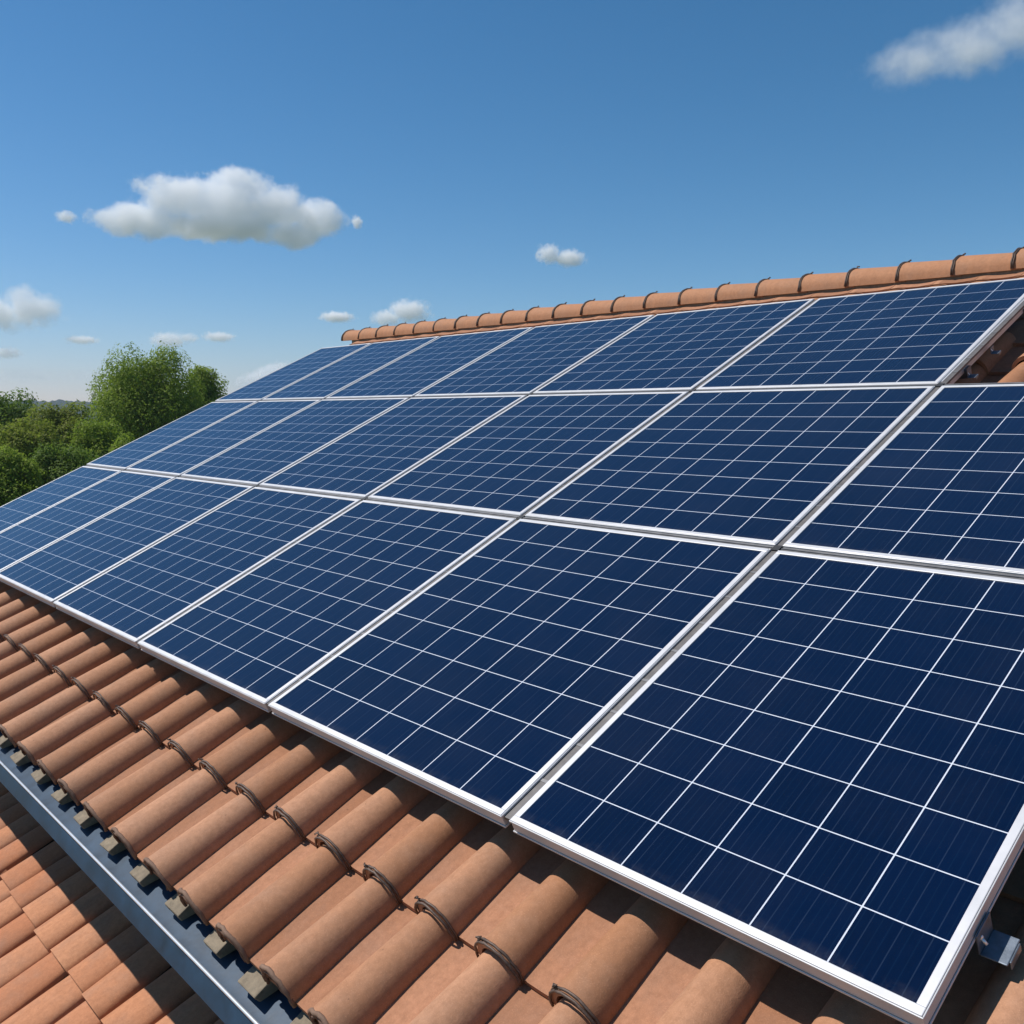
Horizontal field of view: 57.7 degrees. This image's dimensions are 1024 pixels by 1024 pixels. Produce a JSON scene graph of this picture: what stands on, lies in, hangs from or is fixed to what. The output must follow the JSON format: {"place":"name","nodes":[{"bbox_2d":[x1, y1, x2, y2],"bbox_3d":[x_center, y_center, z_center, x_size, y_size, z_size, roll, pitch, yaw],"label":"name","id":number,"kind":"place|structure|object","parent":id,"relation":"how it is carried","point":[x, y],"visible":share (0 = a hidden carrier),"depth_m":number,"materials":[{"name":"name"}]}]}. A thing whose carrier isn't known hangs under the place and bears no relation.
{"place":"outdoors","nodes":[
{"label":"outdoors","id":0,"kind":"place"},
{"bbox_2d":[3,399,107,423],"bbox_3d":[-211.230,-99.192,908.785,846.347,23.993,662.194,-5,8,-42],"label":"hills","id":1,"kind":"structure","parent":0,"point":[59,402],"depth_m":781.78,"materials":[{"name":"green plant"}]},
{"bbox_2d":[0,0,1023,401],"label":"sky","id":2,"kind":"structure","parent":0,"point":[244,186],"materials":[{"name":"blue"}]},
{"label":"ground","id":3,"kind":"structure","parent":0,"visible":0},
{"bbox_2d":[0,388,38,443],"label":"tree","id":4,"kind":"object","parent":3,"relation":"on","point":[9,411],"visible":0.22,"depth_m":39.93,"materials":[{"name":"green plant"}]},
{"bbox_2d":[0,444,45,506],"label":"tree","id":5,"kind":"object","parent":3,"relation":"on","point":[18,476],"visible":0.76,"depth_m":23.46,"materials":[{"name":"green plant"}]},
{"bbox_2d":[0,416,66,459],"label":"tree","id":6,"kind":"object","parent":3,"relation":"on","point":[25,438],"visible":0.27,"depth_m":28.70,"materials":[{"name":"green plant"}]},
{"bbox_2d":[25,398,96,450],"bbox_3d":[-19.021,-0.731,39.636,4.030,8.204,3.672,-5,8,-42],"label":"tree","id":7,"kind":"object","parent":3,"relation":"on","point":[64,418],"visible":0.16,"depth_m":38.99,"materials":[{"name":"green plant"}]},
{"bbox_2d":[28,440,100,488],"bbox_3d":[-12.104,1.447,25.430,2.189,6.837,2.191,-5,8,-42],"label":"tree","id":8,"kind":"object","parent":3,"relation":"on","point":[57,464],"visible":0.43,"depth_m":24.77,"materials":[{"name":"green plant"}]},
{"bbox_2d":[66,417,124,460],"bbox_3d":[-13.795,0.529,31.354,2.270,7.423,2.668,-5,8,-42],"label":"tree","id":9,"kind":"object","parent":3,"relation":"on","point":[95,439],"visible":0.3,"depth_m":30.66,"materials":[{"name":"green plant"}]},
{"bbox_2d":[0,782,224,1023],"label":"outbuilding","id":10,"kind":"structure","parent":3,"relation":"on","point":[76,947],"depth_m":3.03,"materials":[{"name":"tile"}]},
{"bbox_2d":[107,431,133,453],"bbox_3d":[-12.191,0.917,29.769,1.824,6.982,1.892,4,7,31],"label":"tree","id":11,"kind":"object","parent":3,"relation":"on","point":[118,443],"visible":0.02,"depth_m":29.20,"materials":[{"name":"green plant"}]},
{"bbox_2d":[80,340,207,440],"bbox_3d":[-14.472,-1.596,37.364,4.986,10.404,5.194,-3,7,-23],"label":"tree","id":12,"kind":"object","parent":3,"relation":"on","point":[147,398],"visible":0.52,"depth_m":36.08,"materials":[{"name":"green plant"}]},
{"bbox_2d":[185,363,228,407],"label":"tree","id":13,"kind":"object","parent":3,"relation":"on","point":[213,390],"visible":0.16,"depth_m":40.18,"materials":[{"name":"green plant"}]},
{"bbox_2d":[0,246,1023,1023],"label":"house","id":14,"kind":"structure","parent":3,"relation":"on","point":[236,860],"depth_m":2.12,"materials":[{"name":"tile"}]},
{"bbox_2d":[7,340,433,567],"bbox_3d":[-1.573,-0.454,5.654,2.899,1.364,0.025,-5,8,-42],"label":"gap strip","id":15,"kind":"object","parent":14,"relation":"attached to","point":[262,431],"visible":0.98,"depth_m":5.95,"materials":[{"name":"metal"}]},
{"bbox_2d":[53,329,530,601],"bbox_3d":[-0.929,-0.380,4.952,2.899,1.364,0.025,-5,8,-42],"label":"gap strip","id":16,"kind":"object","parent":14,"relation":"attached to","point":[258,484],"visible":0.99,"depth_m":4.61,"materials":[{"name":"metal"}]},
{"bbox_2d":[137,316,653,642],"bbox_3d":[-0.275,-0.305,4.240,2.899,1.364,0.025,-5,8,-42],"label":"gap strip","id":17,"kind":"object","parent":14,"relation":"attached to","point":[364,498],"visible":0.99,"depth_m":3.87,"materials":[{"name":"metal"}]},
{"bbox_2d":[266,300,815,705],"bbox_3d":[0.382,-0.230,3.525,2.899,1.364,0.025,-5,8,-42],"label":"gap strip","id":18,"kind":"object","parent":14,"relation":"attached to","point":[471,553],"visible":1,"depth_m":3.25,"materials":[{"name":"metal"}]},
{"bbox_2d":[86,465,1023,579],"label":"gap strip","id":19,"kind":"object","parent":14,"relation":"attached to","point":[953,569],"visible":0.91,"depth_m":2.76,"materials":[{"name":"grey metal"}]},
{"bbox_2d":[215,382,1023,401],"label":"gap strip","id":20,"kind":"object","parent":14,"relation":"attached to","point":[665,391],"visible":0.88,"depth_m":3.88,"materials":[{"name":"grey metal"}]},
{"bbox_2d":[504,301,1023,820],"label":"gap strip","id":21,"kind":"object","parent":14,"relation":"attached to","point":[712,611],"visible":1,"depth_m":2.36,"materials":[{"name":"metal"}]},
{"bbox_2d":[959,365,971,378],"bbox_3d":[-0.256,-0.683,5.253,0.062,0.082,5.494,-5,8,-42],"label":"mounting rail","id":22,"kind":"object","parent":14,"relation":"attached to","point":[966,369],"visible":0.08,"depth_m":3.23,"materials":[{"name":"grey metal"}]},
{"bbox_2d":[215,343,371,400],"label":"solar panel","id":23,"kind":"object","parent":22,"relation":"attached to","point":[286,376],"visible":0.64,"depth_m":7.13,"materials":[{"name":"blue glass"}]},
{"bbox_2d":[262,336,439,399],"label":"solar panel","id":24,"kind":"object","parent":22,"relation":"attached to","point":[337,376],"visible":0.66,"depth_m":6.54,"materials":[{"name":"blue glass"}]},
{"bbox_2d":[326,327,532,398],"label":"solar panel","id":25,"kind":"object","parent":22,"relation":"attached to","point":[422,368],"visible":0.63,"depth_m":5.87,"materials":[{"name":"blue glass"}]},
{"bbox_2d":[415,315,653,396],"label":"solar panel","id":26,"kind":"object","parent":22,"relation":"attached to","point":[532,359],"visible":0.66,"depth_m":5.15,"materials":[{"name":"blue glass"}]},
{"bbox_2d":[533,299,814,393],"bbox_3d":[0.778,-0.787,4.493,0.964,0.474,0.952,-5,8,-42],"label":"solar panel","id":27,"kind":"object","parent":22,"relation":"attached to","point":[687,350],"visible":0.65,"depth_m":4.43,"materials":[{"name":"blue glass"}]},
{"bbox_2d":[696,278,1023,389],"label":"solar panel","id":28,"kind":"object","parent":22,"relation":"attached to","point":[928,335],"visible":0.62,"depth_m":3.69,"materials":[{"name":"blue glass"}]},
{"bbox_2d":[990,345,1000,354],"bbox_3d":[1.724,-0.578,3.312,0.038,0.039,0.030,-5,8,-42],"label":"mounting bracket","id":29,"kind":"object","parent":28,"relation":"attached to","point":[992,351],"visible":1,"depth_m":3.31,"materials":[{"name":"silver metal"}]},
{"bbox_2d":[967,368,978,378],"bbox_3d":[1.583,-0.475,3.193,0.038,0.039,0.030,-5,8,-42],"label":"mounting bracket","id":30,"kind":"object","parent":22,"relation":"attached to","point":[970,375],"visible":1,"depth_m":3.19,"materials":[{"name":"silver metal"}]},
{"bbox_3d":[-1.435,0.408,3.722,0.062,0.082,6.322,-5,8,-42],"label":"mounting rail","id":31,"kind":"object","parent":14,"relation":"attached to","visible":0},
{"bbox_2d":[0,466,120,532],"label":"solar panel","id":32,"kind":"object","parent":31,"relation":"on","point":[41,499],"visible":0.84,"depth_m":6.02,"materials":[{"name":"blue glass"}]},
{"bbox_2d":[0,471,175,570],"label":"solar panel","id":33,"kind":"object","parent":31,"relation":"attached to","point":[46,527],"visible":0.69,"depth_m":5.35,"materials":[{"name":"blue glass"}]},
{"bbox_2d":[0,477,252,607],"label":"solar panel","id":34,"kind":"object","parent":31,"relation":"on","point":[51,573],"visible":0.8,"depth_m":4.64,"materials":[{"name":"blue glass"}]},
{"bbox_2d":[53,487,360,648],"bbox_3d":[-1.315,0.185,3.997,0.982,0.483,0.948,-5,8,-42],"label":"solar panel","id":35,"kind":"object","parent":31,"relation":"attached to","point":[133,600],"visible":0.82,"depth_m":3.93,"materials":[{"name":"blue glass"}]},
{"bbox_2d":[137,500,515,712],"bbox_3d":[-0.659,0.260,3.283,0.982,0.483,0.952,-5,8,-42],"label":"solar panel","id":36,"kind":"object","parent":31,"relation":"on","point":[263,634],"visible":0.88,"depth_m":3.20,"materials":[{"name":"blue glass"}]},
{"bbox_2d":[268,519,770,827],"bbox_3d":[0.008,0.335,2.555,0.982,0.483,0.986,-5,8,-42],"label":"solar panel","id":37,"kind":"object","parent":31,"relation":"on","point":[499,677],"visible":0.81,"depth_m":2.44,"materials":[{"name":"blue glass"}]},
{"bbox_2d":[509,550,1023,1023],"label":"solar panel","id":38,"kind":"object","parent":31,"relation":"on","point":[806,764],"visible":1,"depth_m":1.74,"materials":[{"name":"blue glass"}]},
{"bbox_2d":[975,912,1021,969],"bbox_3d":[0.715,0.632,1.369,0.063,0.065,0.049,-5,8,-42],"label":"mounting bracket","id":39,"kind":"object","parent":31,"relation":"attached to","point":[998,947],"visible":1,"depth_m":1.37,"materials":[{"name":"grey metal"}]},
{"bbox_3d":[-0.699,-0.126,4.342,0.062,0.082,6.322,-5,8,-42],"label":"mounting rail","id":40,"kind":"object","parent":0,"visible":0},
{"bbox_2d":[86,401,257,468],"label":"solar panel","id":41,"kind":"object","parent":40,"relation":"attached to","point":[128,455],"visible":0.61,"depth_m":6.53,"materials":[{"name":"blue glass"}]},
{"bbox_2d":[127,400,320,475],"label":"solar panel","id":42,"kind":"object","parent":40,"relation":"attached to","point":[187,454],"visible":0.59,"depth_m":5.93,"materials":[{"name":"blue glass"}]},
{"bbox_2d":[181,398,408,484],"bbox_3d":[-1.242,-0.415,5.312,0.960,0.473,0.933,-5,8,-42],"label":"solar panel","id":43,"kind":"object","parent":40,"relation":"attached to","point":[264,455],"visible":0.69,"depth_m":5.26,"materials":[{"name":"blue glass"}]},
{"bbox_2d":[259,395,526,496],"bbox_3d":[-0.593,-0.341,4.605,0.960,0.473,0.948,-5,8,-42],"label":"solar panel","id":44,"kind":"object","parent":40,"relation":"attached to","point":[374,455],"visible":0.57,"depth_m":4.55,"materials":[{"name":"blue glass"}]},
{"bbox_2d":[368,391,688,515],"bbox_3d":[0.063,-0.266,3.891,0.960,0.473,0.952,-5,8,-42],"label":"solar panel","id":45,"kind":"object","parent":40,"relation":"on","point":[524,455],"visible":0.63,"depth_m":3.82,"materials":[{"name":"blue glass"}]},
{"bbox_2d":[525,386,934,545],"bbox_3d":[0.731,-0.190,3.163,0.960,0.473,0.986,-5,8,-42],"label":"solar panel","id":46,"kind":"object","parent":40,"relation":"on","point":[772,467],"visible":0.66,"depth_m":3.08,"materials":[{"name":"blue glass"}]},
{"bbox_2d":[783,384,1023,574],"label":"solar panel","id":47,"kind":"object","parent":40,"relation":"on","point":[936,477],"visible":0.8,"depth_m":2.50,"materials":[{"name":"blue glass"}]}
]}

